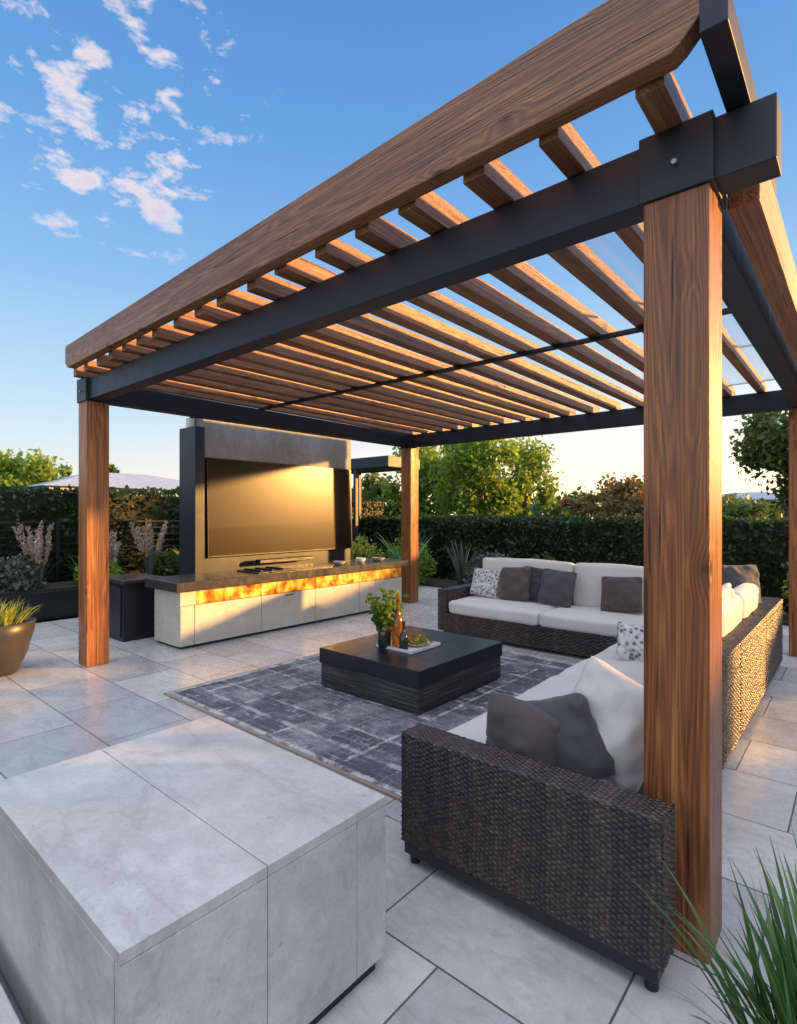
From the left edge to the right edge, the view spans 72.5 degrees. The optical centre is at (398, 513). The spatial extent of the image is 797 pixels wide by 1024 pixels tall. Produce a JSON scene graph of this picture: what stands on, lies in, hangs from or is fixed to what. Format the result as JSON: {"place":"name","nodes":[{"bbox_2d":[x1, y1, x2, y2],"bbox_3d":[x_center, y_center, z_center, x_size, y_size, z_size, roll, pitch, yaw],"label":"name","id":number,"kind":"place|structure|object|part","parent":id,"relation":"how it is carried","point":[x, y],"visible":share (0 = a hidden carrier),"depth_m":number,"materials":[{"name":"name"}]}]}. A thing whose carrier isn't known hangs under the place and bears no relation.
{"place":"outdoors","nodes":[
{"label":"outdoors","id":0,"kind":"place"},
{"bbox_2d":[186,417,193,427],"bbox_3d":[-2.758,-1.325,7.374,0.263,0.330,0.120,0,0,16],"label":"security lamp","id":1,"kind":"object","parent":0,"point":[189,421],"visible":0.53,"depth_m":7.36,"materials":[{"name":"white plastic"}]},
{"bbox_2d":[36,521,453,622],"bbox_3d":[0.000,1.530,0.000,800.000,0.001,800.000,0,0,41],"label":"ground","id":2,"kind":"structure","parent":0,"point":[63,618],"depth_m":7.85,"materials":[{"name":"black"}]},
{"bbox_2d":[0,447,72,492],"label":"tree","id":3,"kind":"object","parent":2,"relation":"on","point":[14,471],"visible":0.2,"depth_m":21.49,"materials":[{"name":"green plant"}]},
{"bbox_2d":[0,581,78,621],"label":"planter box","id":4,"kind":"object","parent":2,"relation":"on","point":[57,600],"visible":0.19,"depth_m":7.67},
{"bbox_2d":[0,553,47,591],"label":"shrub","id":5,"kind":"object","parent":4,"relation":"in","point":[22,570],"visible":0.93,"depth_m":7.49,"materials":[{"name":"green plant"}]},
{"bbox_2d":[12,520,63,588],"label":"plume grass","id":6,"kind":"object","parent":4,"relation":"on","point":[36,547],"depth_m":7.73,"materials":[{"name":"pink plant"}]},
{"bbox_2d":[62,555,78,574],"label":"spiky plant","id":7,"kind":"object","parent":4,"relation":"on","point":[75,565],"visible":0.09,"depth_m":8.26,"materials":[{"name":"green plant"}]},
{"bbox_2d":[73,558,123,584],"bbox_3d":[-4.605,0.910,8.375,0.700,0.477,0.742,0,0,41],"label":"shrub","id":8,"kind":"object","parent":4,"relation":"in","point":[113,570],"visible":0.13,"depth_m":8.33,"materials":[{"name":"green plant"}]},
{"bbox_2d":[109,530,125,567],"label":"plume grass","id":9,"kind":"object","parent":4,"relation":"on","point":[114,547],"depth_m":8.65,"materials":[{"name":"grey plant"}]},
{"bbox_2d":[129,518,167,574],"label":"plume grass","id":10,"kind":"object","parent":4,"relation":"on","point":[150,556],"depth_m":8.93,"materials":[{"name":"grey plant"}]},
{"bbox_2d":[147,548,178,575],"bbox_3d":[-3.980,0.875,9.359,0.728,0.566,0.667,0,0,41],"label":"shrub","id":11,"kind":"object","parent":4,"relation":"in","point":[166,567],"visible":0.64,"depth_m":9.20,"materials":[{"name":"green plant"}]},
{"bbox_2d":[59,462,71,476],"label":"tree","id":12,"kind":"object","parent":2,"relation":"on","point":[67,474],"visible":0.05,"depth_m":26.28,"materials":[{"name":"green plant"}]},
{"bbox_2d":[0,518,178,581],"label":"rail fence","id":13,"kind":"object","parent":2,"relation":"on","point":[57,543],"visible":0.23,"depth_m":8.69,"materials":[{"name":"black metal"}]},
{"bbox_2d":[28,473,178,496],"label":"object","id":14,"kind":"structure","parent":2,"relation":"on","point":[131,481],"depth_m":22.97,"materials":[{"name":"fabric"}]},
{"bbox_2d":[109,464,119,472],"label":"tree","id":15,"kind":"object","parent":2,"relation":"on","point":[112,469],"visible":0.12,"depth_m":26.75,"materials":[{"name":"green plant"}]},
{"bbox_2d":[0,484,388,582],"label":"hedge","id":16,"kind":"object","parent":2,"relation":"on","point":[30,503],"visible":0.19,"depth_m":9.12,"materials":[{"name":"green plant"}]},
{"bbox_2d":[351,472,419,516],"bbox_3d":[-0.869,-0.095,21.140,3.171,3.390,3.090,0,0,41],"label":"tree","id":17,"kind":"object","parent":2,"relation":"on","point":[371,485],"visible":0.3,"depth_m":20.50,"materials":[{"name":"green plant"}]},
{"bbox_2d":[378,433,453,515],"bbox_3d":[1.128,-0.782,18.990,3.253,4.763,2.972,0,0,41],"label":"tree","id":18,"kind":"object","parent":2,"relation":"on","point":[427,460],"visible":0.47,"depth_m":18.38,"materials":[{"name":"green plant"}]},
{"bbox_2d":[421,425,527,521],"bbox_3d":[2.359,-0.870,16.994,3.622,4.939,3.166,0,0,41],"label":"tree","id":19,"kind":"object","parent":2,"relation":"on","point":[475,485],"visible":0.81,"depth_m":16.16,"materials":[{"name":"green plant"}]},
{"bbox_2d":[462,550,510,583],"bbox_3d":[1.761,1.122,10.212,1.121,0.903,1.134,0,0,14],"label":"shrub","id":20,"kind":"object","parent":2,"relation":"on","point":[468,571],"visible":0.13,"depth_m":10.16,"materials":[{"name":"green plant"}]},
{"bbox_2d":[499,435,564,515],"bbox_3d":[4.179,-0.585,18.050,2.538,4.370,2.337,0,0,41],"label":"tree","id":21,"kind":"object","parent":2,"relation":"on","point":[531,465],"visible":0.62,"depth_m":17.68,"materials":[{"name":"green plant"}]},
{"bbox_2d":[492,486,602,522],"bbox_3d":[8.375,-0.041,34.136,9.014,3.492,7.120,0,0,41],"label":"tree","id":22,"kind":"object","parent":2,"relation":"on","point":[553,510],"visible":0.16,"depth_m":31.71,"materials":[{"name":"green plant"}]},
{"bbox_2d":[360,512,788,611],"bbox_3d":[4.745,0.756,9.616,14.778,1.607,1.150,0,0,41],"label":"hedge","id":23,"kind":"object","parent":2,"relation":"on","point":[762,544],"visible":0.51,"depth_m":10.40,"materials":[{"name":"green plant"}]},
{"bbox_2d":[557,490,611,522],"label":"tree","id":24,"kind":"object","parent":2,"relation":"on","point":[586,505],"visible":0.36,"depth_m":23.59,"materials":[{"name":"green plant"}]},
{"bbox_2d":[596,470,643,523],"bbox_3d":[9.382,-0.132,21.997,2.951,3.464,3.371,0,0,41],"label":"tree","id":25,"kind":"object","parent":2,"relation":"on","point":[615,491],"visible":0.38,"depth_m":21.41,"materials":[{"name":"green plant"}]},
{"bbox_2d":[611,484,643,515],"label":"tree","id":26,"kind":"object","parent":2,"relation":"on","point":[635,507],"visible":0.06,"depth_m":19.84,"materials":[{"name":"green plant"}]},
{"bbox_2d":[640,492,783,513],"bbox_3d":[21.081,0.063,36.114,9.921,3.074,8.002,0,0,-15],"label":"tree","id":27,"kind":"object","parent":2,"relation":"on","point":[726,497],"visible":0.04,"depth_m":34.47,"materials":[{"name":"green plant"}]},
{"bbox_2d":[722,498,783,524],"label":"tree","id":28,"kind":"object","parent":2,"relation":"on","point":[759,509],"visible":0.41,"depth_m":24.99,"materials":[{"name":"green plant"}]},
{"bbox_2d":[722,492,788,517],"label":"house","id":29,"kind":"structure","parent":2,"relation":"on","point":[764,495],"depth_m":36.15,"materials":[{"name":"stone"}]},
{"bbox_2d":[728,410,788,516],"bbox_3d":[8.451,-0.706,11.364,2.908,4.611,3.090,0,0,-8],"label":"tree","id":30,"kind":"object","parent":2,"relation":"on","point":[764,444],"visible":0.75,"depth_m":11.21,"materials":[{"name":"green plant"}]},
{"bbox_2d":[0,586,796,1023],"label":"patio","id":31,"kind":"structure","parent":0,"point":[458,952],"depth_m":2.37,"materials":[{"name":"tile"}]},
{"bbox_2d":[0,983,20,1023],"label":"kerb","id":32,"kind":"structure","parent":31,"relation":"on","point":[8,1015],"depth_m":1.46,"materials":[{"name":"stone"}]},
{"bbox_2d":[0,596,42,676],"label":"bowl planter","id":33,"kind":"object","parent":31,"relation":"on","point":[16,633],"visible":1,"depth_m":5.01,"materials":[{"name":"brown metal"}]},
{"bbox_2d":[109,573,161,641],"bbox_3d":[-3.317,1.140,6.736,0.760,0.720,0.540,0,0,41],"label":"cabinet","id":34,"kind":"object","parent":31,"relation":"on","point":[131,607],"visible":0.58,"depth_m":6.45,"materials":[{"name":"stone"}]},
{"bbox_3d":[-3.478,1.155,6.547,0.600,0.590,0.015,0,0,41],"label":"door","id":35,"kind":"part","parent":34,"relation":"part of","materials":[{"name":"grey metal"}]},
{"bbox_2d":[0,716,385,1023],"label":"stone block","id":36,"kind":"structure","parent":31,"relation":"on","point":[208,870],"depth_m":1.55,"materials":[{"name":"grey stone"}]},
{"bbox_2d":[179,418,350,574],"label":"media wall","id":37,"kind":"structure","parent":31,"relation":"on","point":[200,440],"depth_m":7.61,"materials":[{"name":"grey concrete"}]},
{"bbox_2d":[205,457,351,557],"bbox_3d":[-1.700,-0.082,8.332,0.043,1.355,2.710,-2,-1,41],"label":"television","id":38,"kind":"object","parent":37,"relation":"attached to","point":[255,508],"visible":1,"depth_m":8.12,"materials":[{"name":"black"}]},
{"bbox_2d":[256,555,313,563],"bbox_3d":[-1.694,0.690,8.163,0.110,0.060,1.000,0,0,41],"label":"soundbar","id":39,"kind":"object","parent":37,"relation":"attached to","point":[282,559],"visible":1,"depth_m":8.08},
{"bbox_2d":[145,558,408,648],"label":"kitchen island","id":40,"kind":"structure","parent":31,"relation":"on","point":[195,609],"depth_m":6.76,"materials":[{"name":"white concrete"}]},
{"bbox_3d":[-2.353,1.245,6.023,0.049,0.440,0.162,0,0,41],"label":"door","id":41,"kind":"part","parent":40,"relation":"part of","materials":[{"name":"white concrete"}]},
{"bbox_3d":[-2.009,1.245,6.425,0.049,0.440,0.884,0,0,41],"label":"door","id":42,"kind":"part","parent":40,"relation":"part of","materials":[{"name":"white concrete"}]},
{"bbox_2d":[237,566,295,573],"bbox_3d":[-1.732,0.732,7.142,0.480,0.034,0.600,0,0,41],"label":"inset hob","id":43,"kind":"object","parent":40,"relation":"on","point":[266,569],"visible":1,"depth_m":7.02,"materials":[{"name":"black metal"}]},
{"bbox_3d":[-1.434,1.245,7.098,0.049,0.440,0.874,0,0,41],"label":"door","id":44,"kind":"part","parent":40,"relation":"part of","materials":[{"name":"white concrete"}]},
{"bbox_3d":[-0.871,1.245,7.755,0.049,0.440,0.844,0,0,41],"label":"door","id":45,"kind":"part","parent":40,"relation":"part of","materials":[{"name":"white concrete"}]},
{"bbox_2d":[333,561,345,564],"bbox_3d":[-0.868,0.724,7.982,0.200,0.050,0.200,0,0,41],"label":"bowl","id":46,"kind":"object","parent":40,"relation":"on","point":[339,562],"visible":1,"depth_m":7.92,"materials":[{"name":"white ceramic"}]},
{"bbox_2d":[356,557,365,562],"bbox_3d":[-0.575,0.714,8.324,0.160,0.070,0.160,0,0,41],"label":"bowl","id":47,"kind":"object","parent":40,"relation":"on","point":[360,559],"visible":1,"depth_m":8.27,"materials":[{"name":"white ceramic"}]},
{"bbox_3d":[-0.481,1.245,8.211,0.049,0.440,0.344,0,0,41],"label":"door","id":48,"kind":"part","parent":40,"relation":"part of","materials":[{"name":"white concrete"}]},
{"bbox_2d":[372,557,384,560],"bbox_3d":[-0.315,0.724,8.628,0.220,0.050,0.220,0,0,41],"label":"bowl","id":49,"kind":"object","parent":40,"relation":"on","point":[378,558],"visible":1,"depth_m":8.57,"materials":[{"name":"white ceramic"}]},
{"bbox_3d":[-0.166,1.245,8.578,0.049,0.440,0.612,0,0,41],"label":"door","id":50,"kind":"part","parent":40,"relation":"part of","materials":[{"name":"white concrete"}]},
{"bbox_2d":[164,651,574,800],"bbox_3d":[0.129,1.491,4.730,2.855,0.014,3.045,0,0,41],"label":"area rug","id":51,"kind":"object","parent":31,"relation":"on","point":[295,706],"visible":0.41,"depth_m":4.07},
{"bbox_2d":[319,626,501,713],"bbox_3d":[0.126,1.317,4.769,1.090,0.334,1.210,0,0,41],"label":"coffee table","id":52,"kind":"object","parent":51,"relation":"on","point":[452,666],"visible":0.92,"depth_m":4.39,"materials":[{"name":"wood"}]},
{"bbox_2d":[376,640,440,653],"bbox_3d":[0.088,1.137,4.716,0.400,0.024,0.400,0,0,41],"label":"serving tray","id":53,"kind":"object","parent":52,"relation":"on","point":[415,649],"visible":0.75,"depth_m":4.59,"materials":[{"name":"white ceramic"}]},
{"bbox_2d":[365,585,408,647],"bbox_3d":[-0.117,0.883,4.643,0.345,0.515,0.331,0,0,41],"label":"plant vase","id":54,"kind":"object","parent":53,"relation":"on","point":[382,619],"visible":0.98,"depth_m":4.61,"materials":[{"name":"green glass"}]},
{"bbox_2d":[392,593,402,647],"bbox_3d":[-0.005,0.909,4.638,0.099,0.462,0.099,0,0,41],"label":"amber bottle","id":55,"kind":"object","parent":53,"relation":"on","point":[396,628],"visible":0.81,"depth_m":4.60,"materials":[{"name":"brown glass"}]},
{"bbox_2d":[399,621,407,649],"bbox_3d":[0.043,1.021,4.557,0.076,0.239,0.076,0,0,41],"label":"dark bottle","id":56,"kind":"object","parent":53,"relation":"on","point":[403,640],"visible":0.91,"depth_m":4.53,"materials":[{"name":"black glass"}]},
{"bbox_2d":[408,634,431,646],"bbox_3d":[0.152,1.117,4.730,0.286,0.117,0.288,0,0,5],"label":"food platter","id":57,"kind":"object","parent":53,"relation":"on","point":[418,640],"visible":0.85,"depth_m":4.68,"materials":[{"name":"green food"}]},
{"bbox_2d":[376,527,436,558],"bbox_3d":[0.171,0.857,10.723,1.373,1.306,1.502,0,0,-4],"label":"spiky plant","id":58,"kind":"object","parent":31,"relation":"on","point":[393,553],"visible":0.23,"depth_m":10.86,"materials":[{"name":"green plant"}]},
{"bbox_2d":[65,0,796,963],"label":"pergola","id":59,"kind":"object","parent":31,"relation":"on","point":[681,202],"visible":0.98,"depth_m":2.46,"materials":[{"name":"brown wood"}]},
{"bbox_2d":[438,557,643,656],"bbox_3d":[1.984,1.035,6.158,3.106,0.930,1.064,0,0,41],"label":"outdoor sofa","id":60,"kind":"object","parent":31,"relation":"on","point":[584,625],"visible":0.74,"depth_m":6.15,"materials":[{"name":"fabric"}]},
{"bbox_2d":[470,568,500,597],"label":"throw pillow","id":61,"kind":"object","parent":60,"relation":"on","point":[485,582],"visible":1,"depth_m":6.86,"materials":[{"name":"fabric"}]},
{"bbox_2d":[499,567,530,600],"bbox_3d":[1.436,0.862,6.676,0.418,0.418,0.176,-7,-21,44],"label":"throw pillow","id":62,"kind":"object","parent":60,"relation":"on","point":[514,583],"visible":1,"depth_m":6.60,"materials":[{"name":"grey fabric"}]},
{"bbox_2d":[525,566,543,600],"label":"throw pillow","id":63,"kind":"object","parent":60,"relation":"on","point":[535,579],"visible":0.28,"depth_m":6.54,"materials":[{"name":"grey fabric"}]},
{"bbox_2d":[537,568,576,607],"bbox_3d":[1.838,0.860,6.300,0.427,0.418,0.176,4,-14,46],"label":"throw pillow","id":64,"kind":"object","parent":60,"relation":"on","point":[557,587],"visible":1,"depth_m":6.23,"materials":[{"name":"grey fabric"}]},
{"bbox_2d":[600,576,642,612],"bbox_3d":[2.396,0.869,5.844,0.428,0.389,0.173,-4,-18,37],"label":"throw pillow","id":65,"kind":"object","parent":60,"relation":"on","point":[621,594],"visible":1,"depth_m":5.79,"materials":[{"name":"grey fabric"}]},
{"bbox_2d":[400,583,782,992],"bbox_3d":[1.927,1.051,3.803,1.104,0.897,4.715,0,0,41],"label":"outdoor sofa","id":66,"kind":"object","parent":31,"relation":"on","point":[557,849],"visible":0.65,"depth_m":1.99,"materials":[{"name":"wicker"}]},
{"bbox_2d":[485,691,559,766],"bbox_3d":[0.528,0.941,2.308,0.330,0.291,0.207,12,19,36],"label":"throw pillow","id":67,"kind":"object","parent":66,"relation":"on","point":[522,727],"visible":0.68,"depth_m":2.23,"materials":[{"name":"grey fabric"}]},
{"bbox_2d":[528,693,614,777],"bbox_3d":[0.681,0.935,2.273,0.215,0.330,0.369,-12,-14,-41],"label":"throw pillow","id":68,"kind":"object","parent":66,"relation":"on","point":[580,747],"visible":0.59,"depth_m":2.15,"materials":[{"name":"grey fabric"}]},
{"bbox_2d":[572,656,643,791],"bbox_3d":[0.882,0.870,2.245,0.388,0.418,0.241,29,9,33],"label":"throw pillow","id":69,"kind":"object","parent":66,"relation":"on","point":[613,696],"visible":0.42,"depth_m":2.15,"materials":[{"name":"white fabric"}]},
{"bbox_2d":[616,621,643,661],"bbox_3d":[1.734,0.939,3.885,0.330,0.291,0.158,10,-28,10],"label":"throw pillow","id":70,"kind":"object","parent":66,"relation":"on","point":[630,642],"visible":0.52,"depth_m":3.85,"materials":[{"name":"fabric"}]},
{"bbox_2d":[722,583,734,600],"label":"throw pillow","id":71,"kind":"object","parent":66,"relation":"on","point":[727,591],"visible":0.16,"depth_m":3.99,"materials":[{"name":"white fabric"}]},
{"bbox_2d":[722,565,761,603],"bbox_3d":[3.175,0.680,5.050,0.408,0.408,0.181,0,-10,-9],"label":"throw pillow","id":72,"kind":"object","parent":66,"relation":"on","point":[734,576],"visible":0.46,"depth_m":5.01,"materials":[{"name":"grey fabric"}]},
{"bbox_2d":[0,0,796,514],"label":"sky","id":73,"kind":"structure","parent":0,"point":[139,139],"materials":[{"name":"blue"}]},
{"bbox_2d":[419,577,788,625],"bbox_3d":[3.840,1.585,9.139,13.850,0.230,1.020,0,0,41],"label":"soil bed","id":74,"kind":"object","parent":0,"point":[438,582],"depth_m":11.42,"materials":[{"name":"brown soil"}]},
{"bbox_2d":[351,533,385,558],"bbox_3d":[-0.908,0.991,12.130,1.337,1.138,1.408,0,0,41],"label":"shrub","id":75,"kind":"object","parent":74,"relation":"on","point":[362,547],"visible":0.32,"depth_m":12.02,"materials":[{"name":"green plant"}]},
{"bbox_2d":[351,455,419,558],"bbox_3d":[-0.750,0.100,13.311,2.350,2.800,1.150,0,0,41],"label":"garden canopy","id":76,"kind":"object","parent":74,"relation":"on","point":[376,464],"visible":0.6,"depth_m":12.85,"materials":[{"name":"grey metal"}]},
{"bbox_2d":[379,537,437,585],"bbox_3d":[0.199,1.014,11.527,1.295,1.068,1.197,0,0,41],"label":"shrub","id":77,"kind":"object","parent":74,"relation":"on","point":[421,564],"visible":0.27,"depth_m":11.42,"materials":[{"name":"green plant"}]},
{"bbox_2d":[446,541,484,584],"bbox_3d":[1.337,0.990,10.861,0.986,1.041,1.267,0,0,22],"label":"spiky plant","id":78,"kind":"object","parent":74,"relation":"on","point":[459,564],"visible":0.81,"depth_m":10.91,"materials":[{"name":"green plant"}]},
{"bbox_2d":[524,552,556,560],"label":"shrub","id":79,"kind":"object","parent":74,"relation":"on","point":[546,557],"visible":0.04,"depth_m":9.83,"materials":[{"name":"green plant"}]},
{"bbox_2d":[781,561,788,619],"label":"shrub","id":80,"kind":"object","parent":74,"relation":"on","point":[786,593],"visible":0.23,"depth_m":7.54,"materials":[{"name":"green plant"}]},
{"bbox_2d":[622,826,796,1023],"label":"grass plant","id":81,"kind":"object","parent":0,"point":[782,979],"depth_m":1.35,"materials":[{"name":"green plant"}]}
]}

